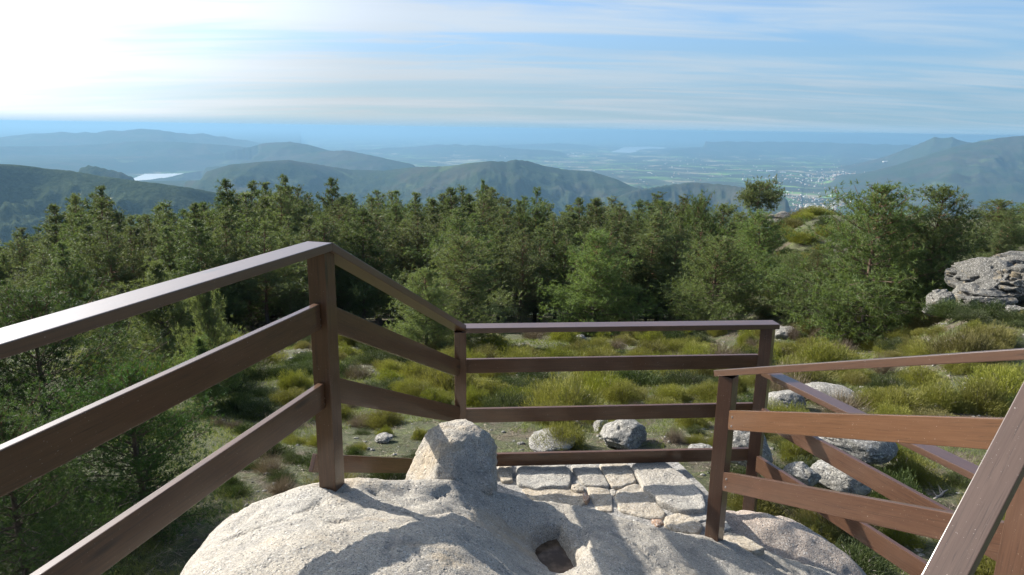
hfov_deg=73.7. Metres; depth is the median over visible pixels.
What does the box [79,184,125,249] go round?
pine tree
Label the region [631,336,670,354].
broom bush
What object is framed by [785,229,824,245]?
broom bush
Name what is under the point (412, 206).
pine tree
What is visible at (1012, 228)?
pine tree
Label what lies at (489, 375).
broom bush
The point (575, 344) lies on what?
broom bush
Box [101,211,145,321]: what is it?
pine tree
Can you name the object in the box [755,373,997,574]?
railing
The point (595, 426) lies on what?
rock
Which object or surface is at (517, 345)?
broom bush
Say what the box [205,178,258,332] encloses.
pine tree
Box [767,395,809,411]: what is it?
broom bush
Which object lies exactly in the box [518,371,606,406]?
broom bush
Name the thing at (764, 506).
broom bush
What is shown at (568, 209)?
pine tree
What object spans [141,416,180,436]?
heath bush
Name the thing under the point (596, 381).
broom bush
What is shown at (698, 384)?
broom bush
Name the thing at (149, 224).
pine tree
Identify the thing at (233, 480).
heath bush
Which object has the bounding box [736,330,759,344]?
broom bush
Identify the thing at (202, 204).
pine tree
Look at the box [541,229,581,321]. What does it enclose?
pine tree
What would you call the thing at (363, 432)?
heath bush
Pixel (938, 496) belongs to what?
dead branch
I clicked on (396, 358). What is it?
heath bush
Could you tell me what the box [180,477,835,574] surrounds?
granite boulder
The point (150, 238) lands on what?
pine tree
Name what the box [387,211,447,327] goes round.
pine tree
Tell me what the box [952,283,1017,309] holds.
boulder
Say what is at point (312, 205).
pine tree
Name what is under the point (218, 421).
dry bush
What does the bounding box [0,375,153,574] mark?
pine tree
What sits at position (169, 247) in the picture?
pine tree
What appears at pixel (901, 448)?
broom bush
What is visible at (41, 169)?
terrain
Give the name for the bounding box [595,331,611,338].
broom bush
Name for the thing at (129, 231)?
pine tree
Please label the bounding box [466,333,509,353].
broom bush
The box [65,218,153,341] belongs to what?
pine tree
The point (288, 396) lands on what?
broom bush
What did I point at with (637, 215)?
pine tree
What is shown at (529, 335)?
dry bush
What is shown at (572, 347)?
broom bush
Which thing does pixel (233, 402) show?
heath bush
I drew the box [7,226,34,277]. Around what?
pine tree
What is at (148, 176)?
reservoir
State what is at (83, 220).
pine tree
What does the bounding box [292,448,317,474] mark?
heath bush
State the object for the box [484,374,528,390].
heath bush
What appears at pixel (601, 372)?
broom bush
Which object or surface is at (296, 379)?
broom bush
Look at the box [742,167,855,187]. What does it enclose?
town
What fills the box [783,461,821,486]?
rock
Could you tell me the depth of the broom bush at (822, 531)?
6.91 m
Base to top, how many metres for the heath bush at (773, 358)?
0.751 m
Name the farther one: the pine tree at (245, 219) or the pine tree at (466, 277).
the pine tree at (245, 219)
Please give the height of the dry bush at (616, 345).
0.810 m
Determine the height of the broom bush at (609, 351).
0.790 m
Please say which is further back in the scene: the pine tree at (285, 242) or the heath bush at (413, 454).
the pine tree at (285, 242)
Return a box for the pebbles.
[59,319,1023,573]
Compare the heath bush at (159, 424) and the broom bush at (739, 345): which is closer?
the heath bush at (159, 424)
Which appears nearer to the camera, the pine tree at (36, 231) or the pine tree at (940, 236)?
the pine tree at (940, 236)
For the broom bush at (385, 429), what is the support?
on the ground at (248, 477)
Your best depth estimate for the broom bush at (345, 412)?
12.41 m
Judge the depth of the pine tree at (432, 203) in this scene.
55.77 m
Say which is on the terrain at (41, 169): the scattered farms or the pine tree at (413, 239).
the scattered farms
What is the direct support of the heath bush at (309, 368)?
on the ground at (248, 477)
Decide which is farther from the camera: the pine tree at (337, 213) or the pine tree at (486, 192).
the pine tree at (486, 192)
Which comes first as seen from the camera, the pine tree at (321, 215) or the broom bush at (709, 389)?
the broom bush at (709, 389)
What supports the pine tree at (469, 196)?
on the ground at (248, 477)
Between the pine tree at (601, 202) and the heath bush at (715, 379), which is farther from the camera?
the pine tree at (601, 202)
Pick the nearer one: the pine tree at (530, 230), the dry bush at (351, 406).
the dry bush at (351, 406)
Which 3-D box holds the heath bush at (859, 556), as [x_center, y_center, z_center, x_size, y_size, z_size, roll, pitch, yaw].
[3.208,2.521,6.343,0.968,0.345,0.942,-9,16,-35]
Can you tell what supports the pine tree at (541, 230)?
on the ground at (248, 477)
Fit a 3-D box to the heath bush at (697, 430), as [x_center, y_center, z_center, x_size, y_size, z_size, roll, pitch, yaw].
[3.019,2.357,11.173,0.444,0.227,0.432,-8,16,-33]
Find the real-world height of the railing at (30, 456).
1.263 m
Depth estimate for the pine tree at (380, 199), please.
80.14 m
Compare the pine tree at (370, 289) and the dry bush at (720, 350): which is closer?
the dry bush at (720, 350)
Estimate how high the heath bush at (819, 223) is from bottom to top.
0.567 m
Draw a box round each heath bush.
[79,376,118,398]
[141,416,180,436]
[155,407,201,424]
[197,405,236,419]
[202,390,257,415]
[210,481,253,500]
[219,474,245,488]
[224,377,263,394]
[228,397,282,420]
[229,421,254,434]
[237,361,269,382]
[241,459,260,471]
[244,387,272,397]
[256,386,277,393]
[257,361,303,379]
[260,442,298,457]
[263,466,298,485]
[277,447,311,465]
[279,349,311,366]
[285,358,312,377]
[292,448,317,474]
[293,351,312,366]
[296,336,310,343]
[339,358,358,376]
[343,444,367,455]
[346,349,386,365]
[348,427,371,435]
[355,342,376,354]
[355,456,406,479]
[365,376,406,389]
[366,380,381,387]
[381,351,412,366]
[398,447,417,457]
[478,384,542,406]
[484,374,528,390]
[505,375,552,402]
[507,372,570,383]
[573,343,596,350]
[610,370,670,386]
[616,350,627,354]
[653,369,713,385]
[654,331,691,341]
[686,423,706,435]
[687,332,710,342]
[703,373,745,386]
[704,463,761,477]
[733,344,778,365]
[738,392,769,410]
[771,436,815,457]
[772,454,822,487]
[776,217,791,227]
[777,246,796,254]
[778,505,805,515]
[781,319,798,328]
[788,216,809,222]
[812,214,844,223]
[813,221,827,226]
[830,530,908,574]
[864,370,909,388]
[867,466,954,510]
[873,335,911,350]
[887,344,903,352]
[918,296,968,320]
[933,470,970,488]
[947,306,1004,325]
[957,297,1017,320]
[996,306,1023,324]
[1002,319,1023,328]
[1002,390,1017,406]
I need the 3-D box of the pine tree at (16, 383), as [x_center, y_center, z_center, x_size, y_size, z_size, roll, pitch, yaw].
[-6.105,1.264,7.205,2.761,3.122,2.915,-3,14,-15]
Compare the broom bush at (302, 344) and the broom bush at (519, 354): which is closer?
the broom bush at (519, 354)
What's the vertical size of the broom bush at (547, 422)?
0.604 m
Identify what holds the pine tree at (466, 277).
on the ground at (248, 477)
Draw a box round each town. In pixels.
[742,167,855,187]
[789,201,850,209]
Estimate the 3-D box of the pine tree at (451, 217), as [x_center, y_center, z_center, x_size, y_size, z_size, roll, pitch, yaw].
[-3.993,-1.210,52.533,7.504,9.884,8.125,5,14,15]
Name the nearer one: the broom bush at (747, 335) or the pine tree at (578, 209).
the broom bush at (747, 335)
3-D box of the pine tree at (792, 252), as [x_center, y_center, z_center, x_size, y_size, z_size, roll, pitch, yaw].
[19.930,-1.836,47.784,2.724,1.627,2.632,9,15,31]
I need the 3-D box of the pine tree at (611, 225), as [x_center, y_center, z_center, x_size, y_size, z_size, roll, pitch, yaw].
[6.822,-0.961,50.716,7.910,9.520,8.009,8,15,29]
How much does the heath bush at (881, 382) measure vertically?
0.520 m
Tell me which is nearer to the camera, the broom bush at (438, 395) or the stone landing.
the stone landing
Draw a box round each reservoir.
[134,173,182,179]
[612,146,664,152]
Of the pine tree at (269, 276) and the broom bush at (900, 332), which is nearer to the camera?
the broom bush at (900, 332)
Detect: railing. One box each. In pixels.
[0,241,344,574]
[309,241,465,472]
[462,320,779,511]
[705,348,1023,574]
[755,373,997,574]
[922,382,1023,574]
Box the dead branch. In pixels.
[933,485,947,498]
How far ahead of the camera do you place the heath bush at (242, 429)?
11.09 m
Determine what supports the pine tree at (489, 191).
on the ground at (248, 477)
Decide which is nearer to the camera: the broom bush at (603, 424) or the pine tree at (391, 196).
the broom bush at (603, 424)
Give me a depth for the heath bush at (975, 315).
20.50 m
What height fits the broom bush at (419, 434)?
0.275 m
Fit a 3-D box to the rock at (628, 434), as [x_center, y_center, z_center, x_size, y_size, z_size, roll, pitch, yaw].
[1.670,2.266,10.510,0.713,0.519,0.816,10,16,34]
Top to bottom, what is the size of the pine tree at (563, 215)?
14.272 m
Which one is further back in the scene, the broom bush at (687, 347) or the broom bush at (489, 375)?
the broom bush at (687, 347)
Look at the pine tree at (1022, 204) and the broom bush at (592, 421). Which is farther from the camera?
the pine tree at (1022, 204)
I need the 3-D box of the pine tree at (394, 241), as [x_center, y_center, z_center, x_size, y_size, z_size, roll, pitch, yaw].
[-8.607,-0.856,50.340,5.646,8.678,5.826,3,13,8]
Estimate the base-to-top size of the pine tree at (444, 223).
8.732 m
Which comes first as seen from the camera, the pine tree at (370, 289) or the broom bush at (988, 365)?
the broom bush at (988, 365)
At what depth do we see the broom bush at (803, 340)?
30.71 m
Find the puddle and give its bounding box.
[535,539,573,572]
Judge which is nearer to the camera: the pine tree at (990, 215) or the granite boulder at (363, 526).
the granite boulder at (363, 526)
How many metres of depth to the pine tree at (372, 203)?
55.85 m
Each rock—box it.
[375,432,392,443]
[529,427,576,451]
[593,420,608,432]
[600,419,646,449]
[688,443,711,447]
[731,430,772,466]
[767,390,805,410]
[775,211,791,219]
[775,326,793,338]
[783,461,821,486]
[805,382,862,406]
[810,460,871,495]
[819,437,897,464]
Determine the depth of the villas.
9382.69 m
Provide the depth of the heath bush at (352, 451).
9.81 m
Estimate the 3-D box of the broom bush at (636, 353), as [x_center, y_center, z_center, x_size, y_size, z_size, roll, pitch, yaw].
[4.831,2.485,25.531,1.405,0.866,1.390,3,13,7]
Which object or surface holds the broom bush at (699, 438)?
on the ground at (248, 477)
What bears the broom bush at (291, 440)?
on the ground at (248, 477)
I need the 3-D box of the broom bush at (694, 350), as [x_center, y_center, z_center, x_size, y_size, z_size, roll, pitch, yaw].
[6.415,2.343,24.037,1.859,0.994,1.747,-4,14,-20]
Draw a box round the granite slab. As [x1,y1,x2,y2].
[725,510,865,574]
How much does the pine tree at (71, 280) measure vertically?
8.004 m
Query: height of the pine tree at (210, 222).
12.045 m
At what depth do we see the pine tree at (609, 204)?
79.66 m
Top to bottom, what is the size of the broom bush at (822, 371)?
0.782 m
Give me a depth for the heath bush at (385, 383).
15.76 m
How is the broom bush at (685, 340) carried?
on the ground at (248, 477)
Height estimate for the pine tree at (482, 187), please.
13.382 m
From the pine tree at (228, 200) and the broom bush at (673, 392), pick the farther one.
the pine tree at (228, 200)
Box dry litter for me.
[0,312,1023,574]
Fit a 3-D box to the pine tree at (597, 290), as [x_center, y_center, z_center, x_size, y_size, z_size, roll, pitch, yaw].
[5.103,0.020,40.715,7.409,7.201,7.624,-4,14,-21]
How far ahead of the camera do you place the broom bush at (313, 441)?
10.50 m
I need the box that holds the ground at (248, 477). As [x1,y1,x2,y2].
[0,215,1023,574]
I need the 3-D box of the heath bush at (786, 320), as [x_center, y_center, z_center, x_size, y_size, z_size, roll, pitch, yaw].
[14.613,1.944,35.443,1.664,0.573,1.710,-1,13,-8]
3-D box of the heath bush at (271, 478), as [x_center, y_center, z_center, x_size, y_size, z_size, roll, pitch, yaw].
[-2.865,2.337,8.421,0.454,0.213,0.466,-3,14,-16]
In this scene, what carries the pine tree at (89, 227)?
on the ground at (248, 477)
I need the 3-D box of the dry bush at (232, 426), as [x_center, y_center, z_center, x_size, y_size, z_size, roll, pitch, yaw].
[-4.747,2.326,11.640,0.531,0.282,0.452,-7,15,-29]
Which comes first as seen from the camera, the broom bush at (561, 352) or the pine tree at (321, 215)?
the broom bush at (561, 352)
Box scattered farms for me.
[423,153,860,199]
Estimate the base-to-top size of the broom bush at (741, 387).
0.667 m
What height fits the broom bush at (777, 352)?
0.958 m
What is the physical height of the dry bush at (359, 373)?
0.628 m
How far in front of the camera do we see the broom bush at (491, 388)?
15.31 m
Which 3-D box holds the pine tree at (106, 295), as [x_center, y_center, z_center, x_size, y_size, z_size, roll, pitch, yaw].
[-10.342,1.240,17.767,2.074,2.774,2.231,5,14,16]
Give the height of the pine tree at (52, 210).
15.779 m
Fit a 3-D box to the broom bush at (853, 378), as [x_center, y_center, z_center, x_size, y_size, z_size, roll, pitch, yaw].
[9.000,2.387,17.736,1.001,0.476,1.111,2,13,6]
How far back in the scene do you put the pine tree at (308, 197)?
76.49 m
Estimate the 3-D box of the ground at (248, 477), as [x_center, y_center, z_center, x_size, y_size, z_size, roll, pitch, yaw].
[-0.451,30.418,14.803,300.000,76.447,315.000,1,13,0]
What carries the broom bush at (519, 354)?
on the ground at (248, 477)
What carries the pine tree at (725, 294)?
on the ground at (248, 477)
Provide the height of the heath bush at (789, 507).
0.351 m
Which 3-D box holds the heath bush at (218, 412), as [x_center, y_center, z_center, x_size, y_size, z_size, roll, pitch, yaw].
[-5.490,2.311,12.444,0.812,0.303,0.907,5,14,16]
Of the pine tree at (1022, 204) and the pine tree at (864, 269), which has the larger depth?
the pine tree at (1022, 204)
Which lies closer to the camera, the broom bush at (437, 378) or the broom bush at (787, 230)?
the broom bush at (437, 378)
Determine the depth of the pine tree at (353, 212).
51.86 m
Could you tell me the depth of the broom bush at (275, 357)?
20.61 m
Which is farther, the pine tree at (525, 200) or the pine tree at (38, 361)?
the pine tree at (525, 200)
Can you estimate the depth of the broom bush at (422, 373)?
17.30 m
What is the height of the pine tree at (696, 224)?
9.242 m
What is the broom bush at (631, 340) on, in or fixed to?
on the ground at (248, 477)
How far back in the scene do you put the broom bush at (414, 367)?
17.69 m
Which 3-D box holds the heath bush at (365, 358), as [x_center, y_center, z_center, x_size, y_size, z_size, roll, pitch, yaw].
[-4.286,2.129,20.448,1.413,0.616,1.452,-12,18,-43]
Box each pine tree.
[0,230,47,308]
[0,249,91,342]
[0,253,12,323]
[0,265,217,527]
[0,266,30,322]
[0,289,86,499]
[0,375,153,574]
[2,347,236,551]
[5,263,64,345]
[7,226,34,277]
[11,224,99,341]
[14,224,44,257]
[20,242,109,344]
[21,211,132,345]
[24,241,55,267]
[28,203,67,263]
[45,223,130,339]
[51,196,128,282]
[54,195,97,232]
[60,192,91,345]
[63,191,134,235]
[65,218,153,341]
[67,283,150,361]
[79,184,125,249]
[84,215,154,336]
[90,256,223,370]
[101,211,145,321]
[115,235,174,337]
[118,214,169,269]
[119,225,154,339]
[129,219,211,332]
[131,214,146,229]
[137,218,182,271]
[138,203,176,229]
[139,199,190,243]
[139,213,156,235]
[140,224,203,338]
[151,204,166,231]
[160,331,246,412]
[165,218,255,335]
[167,270,256,400]
[171,202,211,276]
[172,206,210,236]
[175,209,192,333]
[182,207,224,336]
[186,200,211,226]
[198,204,270,334]
[199,209,278,336]
[203,191,256,226]
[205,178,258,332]
[213,191,274,328]
[215,221,280,332]
[226,221,301,331]
[236,182,320,321]
[238,180,277,324]
[238,195,286,327]
[252,180,286,320]
[252,189,279,215]
[259,215,305,315]
[260,173,322,311]
[266,215,341,315]
[275,190,296,232]
[280,214,377,307]
[282,206,330,304]
[284,185,319,230]
[297,191,326,217]
[308,177,354,235]
[314,214,333,239]
[315,200,368,309]
[317,192,386,300]
[332,225,368,313]
[334,207,407,319]
[335,207,374,316]
[346,211,419,325]
[351,197,395,319]
[357,189,407,311]
[373,203,409,323]
[374,189,408,221]
[378,190,410,234]
[381,218,431,323]
[383,265,477,353]
[385,214,435,311]
[385,227,526,350]
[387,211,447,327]
[389,196,443,237]
[397,191,435,227]
[400,207,506,320]
[419,198,449,259]
[427,187,475,231]
[428,184,475,215]
[433,220,455,317]
[435,208,499,310]
[436,193,452,215]
[445,192,525,304]
[456,212,507,319]
[459,193,494,317]
[461,184,520,232]
[471,229,527,322]
[475,187,502,219]
[476,180,490,304]
[484,228,560,322]
[485,209,534,321]
[492,198,526,307]
[497,196,514,221]
[500,200,539,236]
[503,195,535,226]
[505,207,541,322]
[507,227,577,322]
[513,187,558,322]
[514,212,582,321]
[515,209,555,322]
[524,201,556,316]
[526,228,671,338]
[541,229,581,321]
[542,203,557,314]
[550,212,585,311]
[552,205,581,304]
[552,241,613,321]
[556,205,572,230]
[561,197,593,318]
[566,198,621,316]
[573,211,655,316]
[580,197,613,227]
[588,200,653,318]
[594,226,653,331]
[601,196,632,240]
[610,191,684,319]
[612,212,694,321]
[628,200,646,303]
[629,206,668,318]
[630,210,661,321]
[636,200,696,320]
[638,194,720,239]
[638,233,707,320]
[651,232,781,335]
[653,216,702,320]
[659,221,726,319]
[663,188,729,314]
[669,217,721,311]
[695,206,804,296]
[704,202,757,294]
[709,228,779,283]
[723,211,768,251]
[733,174,787,213]
[740,250,827,316]
[743,178,960,347]
[755,243,860,329]
[761,227,783,244]
[780,250,804,267]
[840,252,890,301]
[859,182,1002,324]
[871,223,954,313]
[941,219,971,257]
[954,198,1023,256]
[977,224,1018,257]
[982,211,1023,251]
[1009,202,1023,220]
[1015,206,1023,241]
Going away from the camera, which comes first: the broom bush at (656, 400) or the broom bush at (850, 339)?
the broom bush at (656, 400)
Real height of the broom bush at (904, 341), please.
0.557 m
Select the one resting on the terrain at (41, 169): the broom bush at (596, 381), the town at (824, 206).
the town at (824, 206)
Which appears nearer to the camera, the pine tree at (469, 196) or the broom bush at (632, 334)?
the broom bush at (632, 334)
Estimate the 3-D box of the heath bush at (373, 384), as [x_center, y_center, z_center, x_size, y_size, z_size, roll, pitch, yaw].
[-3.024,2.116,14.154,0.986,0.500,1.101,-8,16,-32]
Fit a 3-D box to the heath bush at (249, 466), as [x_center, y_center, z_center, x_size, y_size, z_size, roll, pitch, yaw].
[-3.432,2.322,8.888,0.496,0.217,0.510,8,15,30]
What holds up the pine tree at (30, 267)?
on the ground at (248, 477)
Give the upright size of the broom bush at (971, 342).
1.203 m
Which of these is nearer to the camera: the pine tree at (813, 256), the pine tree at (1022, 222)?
the pine tree at (813, 256)
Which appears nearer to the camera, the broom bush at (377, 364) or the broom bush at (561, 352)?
the broom bush at (377, 364)
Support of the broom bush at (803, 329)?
on the ground at (248, 477)
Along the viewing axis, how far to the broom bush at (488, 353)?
22.85 m
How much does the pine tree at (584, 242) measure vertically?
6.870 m
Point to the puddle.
(552, 556)
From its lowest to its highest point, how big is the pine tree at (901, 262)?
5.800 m
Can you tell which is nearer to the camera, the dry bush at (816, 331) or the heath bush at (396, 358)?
the heath bush at (396, 358)
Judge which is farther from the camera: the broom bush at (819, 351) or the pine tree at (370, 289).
the pine tree at (370, 289)
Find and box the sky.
[0,0,1023,142]
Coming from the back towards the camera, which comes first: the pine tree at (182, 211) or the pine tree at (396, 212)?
the pine tree at (182, 211)
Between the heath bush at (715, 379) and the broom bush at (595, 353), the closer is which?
the heath bush at (715, 379)
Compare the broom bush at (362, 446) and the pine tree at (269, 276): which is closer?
the broom bush at (362, 446)
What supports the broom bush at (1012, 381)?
on the ground at (248, 477)
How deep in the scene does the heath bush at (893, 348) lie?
21.83 m
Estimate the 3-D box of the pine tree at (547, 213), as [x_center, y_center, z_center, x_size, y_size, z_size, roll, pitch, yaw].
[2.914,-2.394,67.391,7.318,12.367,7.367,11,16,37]
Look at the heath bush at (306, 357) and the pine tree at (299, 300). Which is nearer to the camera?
the heath bush at (306, 357)
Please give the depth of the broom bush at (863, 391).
13.49 m
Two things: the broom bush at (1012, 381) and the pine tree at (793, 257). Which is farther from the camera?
the pine tree at (793, 257)
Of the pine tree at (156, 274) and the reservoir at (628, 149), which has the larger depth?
the reservoir at (628, 149)
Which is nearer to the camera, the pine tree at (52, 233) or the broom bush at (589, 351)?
the broom bush at (589, 351)
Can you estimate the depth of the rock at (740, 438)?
7.17 m
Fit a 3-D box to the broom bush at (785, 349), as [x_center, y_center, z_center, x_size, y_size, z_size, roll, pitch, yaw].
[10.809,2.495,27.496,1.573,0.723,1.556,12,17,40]
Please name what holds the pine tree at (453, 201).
on the ground at (248, 477)
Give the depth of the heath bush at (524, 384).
14.85 m
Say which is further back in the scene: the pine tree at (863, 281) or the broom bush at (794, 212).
the broom bush at (794, 212)
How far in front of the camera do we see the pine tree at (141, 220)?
67.19 m
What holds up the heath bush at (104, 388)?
on the ground at (248, 477)
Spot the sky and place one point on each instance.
(916, 70)
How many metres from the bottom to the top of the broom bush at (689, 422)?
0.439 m
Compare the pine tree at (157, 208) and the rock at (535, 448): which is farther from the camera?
the pine tree at (157, 208)
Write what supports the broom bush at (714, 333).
on the ground at (248, 477)
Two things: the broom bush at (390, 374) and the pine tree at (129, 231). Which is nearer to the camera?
the broom bush at (390, 374)
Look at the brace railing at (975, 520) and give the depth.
1.96 m
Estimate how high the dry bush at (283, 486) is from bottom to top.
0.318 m
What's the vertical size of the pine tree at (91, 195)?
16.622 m
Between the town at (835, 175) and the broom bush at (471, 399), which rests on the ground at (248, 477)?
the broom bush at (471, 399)
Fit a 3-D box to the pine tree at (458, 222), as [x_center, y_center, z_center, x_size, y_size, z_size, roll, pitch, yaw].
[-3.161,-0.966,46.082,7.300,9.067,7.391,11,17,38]
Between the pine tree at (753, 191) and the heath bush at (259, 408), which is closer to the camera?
the heath bush at (259, 408)
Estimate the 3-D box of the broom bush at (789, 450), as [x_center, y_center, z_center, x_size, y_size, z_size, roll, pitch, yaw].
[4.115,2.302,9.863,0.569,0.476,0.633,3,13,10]
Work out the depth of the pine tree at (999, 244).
39.41 m
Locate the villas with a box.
[781,188,851,205]
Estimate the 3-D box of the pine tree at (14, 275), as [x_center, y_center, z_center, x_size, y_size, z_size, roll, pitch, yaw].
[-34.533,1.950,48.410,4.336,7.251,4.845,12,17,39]
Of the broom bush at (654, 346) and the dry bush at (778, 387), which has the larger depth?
the broom bush at (654, 346)
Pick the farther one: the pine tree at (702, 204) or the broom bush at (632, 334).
the pine tree at (702, 204)
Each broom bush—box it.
[72,346,148,375]
[121,354,173,383]
[257,351,288,364]
[268,386,303,405]
[275,368,313,390]
[281,434,305,444]
[292,385,306,392]
[293,340,311,349]
[300,434,316,447]
[302,473,358,484]
[314,403,359,420]
[338,335,362,346]
[338,340,362,357]
[339,349,346,360]
[345,442,368,450]
[359,409,404,430]
[371,358,403,369]
[371,367,404,382]
[373,424,393,435]
[374,359,404,372]
[387,378,428,392]
[392,360,429,379]
[400,379,444,401]
[405,355,484,395]
[410,427,427,439]
[412,367,466,380]
[417,382,454,404]
[421,333,452,351]
[438,345,453,357]
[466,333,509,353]
[466,340,493,352]
[466,346,486,357]
[466,382,489,407]
[470,343,504,357]
[470,374,492,388]
[476,377,516,397]
[479,372,516,379]
[494,344,547,374]
[495,383,536,402]
[499,342,537,356]
[509,346,543,356]
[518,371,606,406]
[528,399,576,427]
[530,421,595,450]
[536,344,591,356]
[543,332,581,343]
[555,343,579,355]
[564,338,590,348]
[566,371,616,385]
[573,343,613,356]
[574,371,625,397]
[576,318,595,335]
[577,404,612,424]
[581,334,613,348]
[584,349,610,355]
[592,420,614,431]
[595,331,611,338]
[595,345,620,355]
[597,378,641,404]
[600,341,619,355]
[612,333,639,345]
[617,377,652,399]
[618,331,641,339]
[625,345,653,355]
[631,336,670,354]
[634,331,663,342]
[642,370,681,383]
[642,394,681,403]
[650,382,694,402]
[657,336,687,352]
[667,339,718,354]
[673,350,721,381]
[673,418,712,428]
[675,335,701,344]
[676,341,703,352]
[681,431,706,444]
[685,340,709,350]
[688,379,711,394]
[688,380,745,402]
[693,397,716,420]
[700,340,716,347]
[704,428,713,445]
[706,330,727,337]
[726,492,786,516]
[727,341,753,353]
[731,297,756,314]
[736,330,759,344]
[737,375,749,393]
[740,374,755,387]
[752,304,777,317]
[752,330,759,337]
[753,342,784,357]
[764,433,777,439]
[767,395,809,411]
[768,435,788,444]
[771,352,846,383]
[774,342,795,356]
[775,437,815,463]
[778,226,794,233]
[779,334,875,377]
[780,218,804,227]
[782,339,798,353]
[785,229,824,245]
[785,507,883,552]
[786,512,847,545]
[787,358,838,384]
[788,207,820,220]
[789,206,810,217]
[791,319,826,334]
[795,335,814,346]
[800,204,830,215]
[811,243,826,250]
[812,223,840,237]
[818,207,834,214]
[828,327,861,346]
[835,368,878,380]
[837,369,873,386]
[851,386,893,410]
[858,338,888,351]
[858,383,935,413]
[868,399,921,414]
[870,464,891,473]
[871,339,888,355]
[873,526,926,551]
[880,452,948,492]
[882,348,905,357]
[883,327,914,341]
[885,365,944,388]
[891,443,926,463]
[894,334,926,351]
[896,338,933,355]
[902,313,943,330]
[907,375,979,414]
[907,406,959,415]
[909,327,926,337]
[923,322,1011,365]
[923,325,948,336]
[935,350,981,374]
[953,361,1023,399]
[955,318,1023,348]
[955,374,1011,416]
[959,318,986,333]
[974,555,995,574]
[980,361,1023,376]
[988,343,1014,349]
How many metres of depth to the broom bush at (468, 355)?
20.77 m
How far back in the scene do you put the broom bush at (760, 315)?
39.00 m
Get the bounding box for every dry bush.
[209,412,231,426]
[222,417,249,428]
[249,448,294,475]
[262,474,297,495]
[341,361,375,380]
[342,404,358,408]
[344,411,366,428]
[518,332,549,339]
[611,336,627,349]
[663,426,686,444]
[708,336,742,353]
[743,336,758,347]
[769,360,818,399]
[781,321,805,340]
[806,381,874,413]
[809,326,827,338]
[829,338,858,352]
[867,350,902,376]
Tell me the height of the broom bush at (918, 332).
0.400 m
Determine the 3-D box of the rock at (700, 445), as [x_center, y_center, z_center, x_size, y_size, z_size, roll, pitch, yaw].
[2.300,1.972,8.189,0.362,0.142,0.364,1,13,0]
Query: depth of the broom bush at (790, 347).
28.25 m
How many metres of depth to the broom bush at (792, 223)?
59.70 m
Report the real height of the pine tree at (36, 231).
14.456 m
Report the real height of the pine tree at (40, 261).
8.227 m
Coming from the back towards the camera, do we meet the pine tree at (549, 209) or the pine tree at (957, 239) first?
the pine tree at (549, 209)
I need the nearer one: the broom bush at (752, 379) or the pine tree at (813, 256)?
the broom bush at (752, 379)
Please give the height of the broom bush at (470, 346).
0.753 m
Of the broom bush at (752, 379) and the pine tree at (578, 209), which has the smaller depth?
the broom bush at (752, 379)
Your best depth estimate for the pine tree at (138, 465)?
6.51 m
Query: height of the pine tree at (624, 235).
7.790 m
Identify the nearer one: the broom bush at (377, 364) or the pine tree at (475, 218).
the broom bush at (377, 364)
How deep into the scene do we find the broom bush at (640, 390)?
14.84 m
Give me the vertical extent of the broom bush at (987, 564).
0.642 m
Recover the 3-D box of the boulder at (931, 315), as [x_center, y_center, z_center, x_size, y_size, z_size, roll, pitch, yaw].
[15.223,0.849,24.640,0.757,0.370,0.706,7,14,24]
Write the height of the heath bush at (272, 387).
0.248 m
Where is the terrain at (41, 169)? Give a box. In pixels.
[0,127,1023,343]
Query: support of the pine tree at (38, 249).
on the ground at (248, 477)
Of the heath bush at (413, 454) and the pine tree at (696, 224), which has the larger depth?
the pine tree at (696, 224)
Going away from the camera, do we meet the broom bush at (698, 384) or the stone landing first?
the stone landing
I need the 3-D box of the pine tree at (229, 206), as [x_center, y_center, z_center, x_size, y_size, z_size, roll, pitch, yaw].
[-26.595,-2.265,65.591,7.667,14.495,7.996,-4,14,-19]
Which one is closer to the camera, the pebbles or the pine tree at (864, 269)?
the pebbles
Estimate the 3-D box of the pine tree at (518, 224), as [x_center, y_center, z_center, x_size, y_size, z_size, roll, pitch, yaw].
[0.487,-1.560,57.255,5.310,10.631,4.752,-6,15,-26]
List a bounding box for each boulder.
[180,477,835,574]
[405,419,497,495]
[922,307,939,316]
[926,289,955,306]
[944,257,1013,290]
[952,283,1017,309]
[989,251,1023,265]
[995,264,1023,306]
[1005,305,1023,312]
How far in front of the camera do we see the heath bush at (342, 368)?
17.95 m
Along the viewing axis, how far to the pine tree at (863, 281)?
31.05 m
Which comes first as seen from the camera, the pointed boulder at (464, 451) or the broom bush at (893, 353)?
the pointed boulder at (464, 451)
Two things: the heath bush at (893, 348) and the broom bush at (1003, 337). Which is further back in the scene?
the heath bush at (893, 348)
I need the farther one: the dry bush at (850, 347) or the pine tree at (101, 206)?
the pine tree at (101, 206)
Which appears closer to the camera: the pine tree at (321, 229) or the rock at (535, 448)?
the rock at (535, 448)
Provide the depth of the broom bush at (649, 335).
36.48 m
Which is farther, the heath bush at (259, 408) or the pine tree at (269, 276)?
the pine tree at (269, 276)
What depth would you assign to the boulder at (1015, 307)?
22.89 m
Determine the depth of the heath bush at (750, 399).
13.61 m
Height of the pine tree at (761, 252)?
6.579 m
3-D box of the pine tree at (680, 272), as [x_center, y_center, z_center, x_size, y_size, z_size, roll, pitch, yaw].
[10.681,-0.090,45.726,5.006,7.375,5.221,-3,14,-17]
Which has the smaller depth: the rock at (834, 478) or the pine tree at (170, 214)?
the rock at (834, 478)
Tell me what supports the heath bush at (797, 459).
on the ground at (248, 477)
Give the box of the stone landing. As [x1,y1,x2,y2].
[496,462,764,555]
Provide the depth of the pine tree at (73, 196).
59.92 m
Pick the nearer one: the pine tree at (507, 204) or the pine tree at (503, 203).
the pine tree at (507, 204)

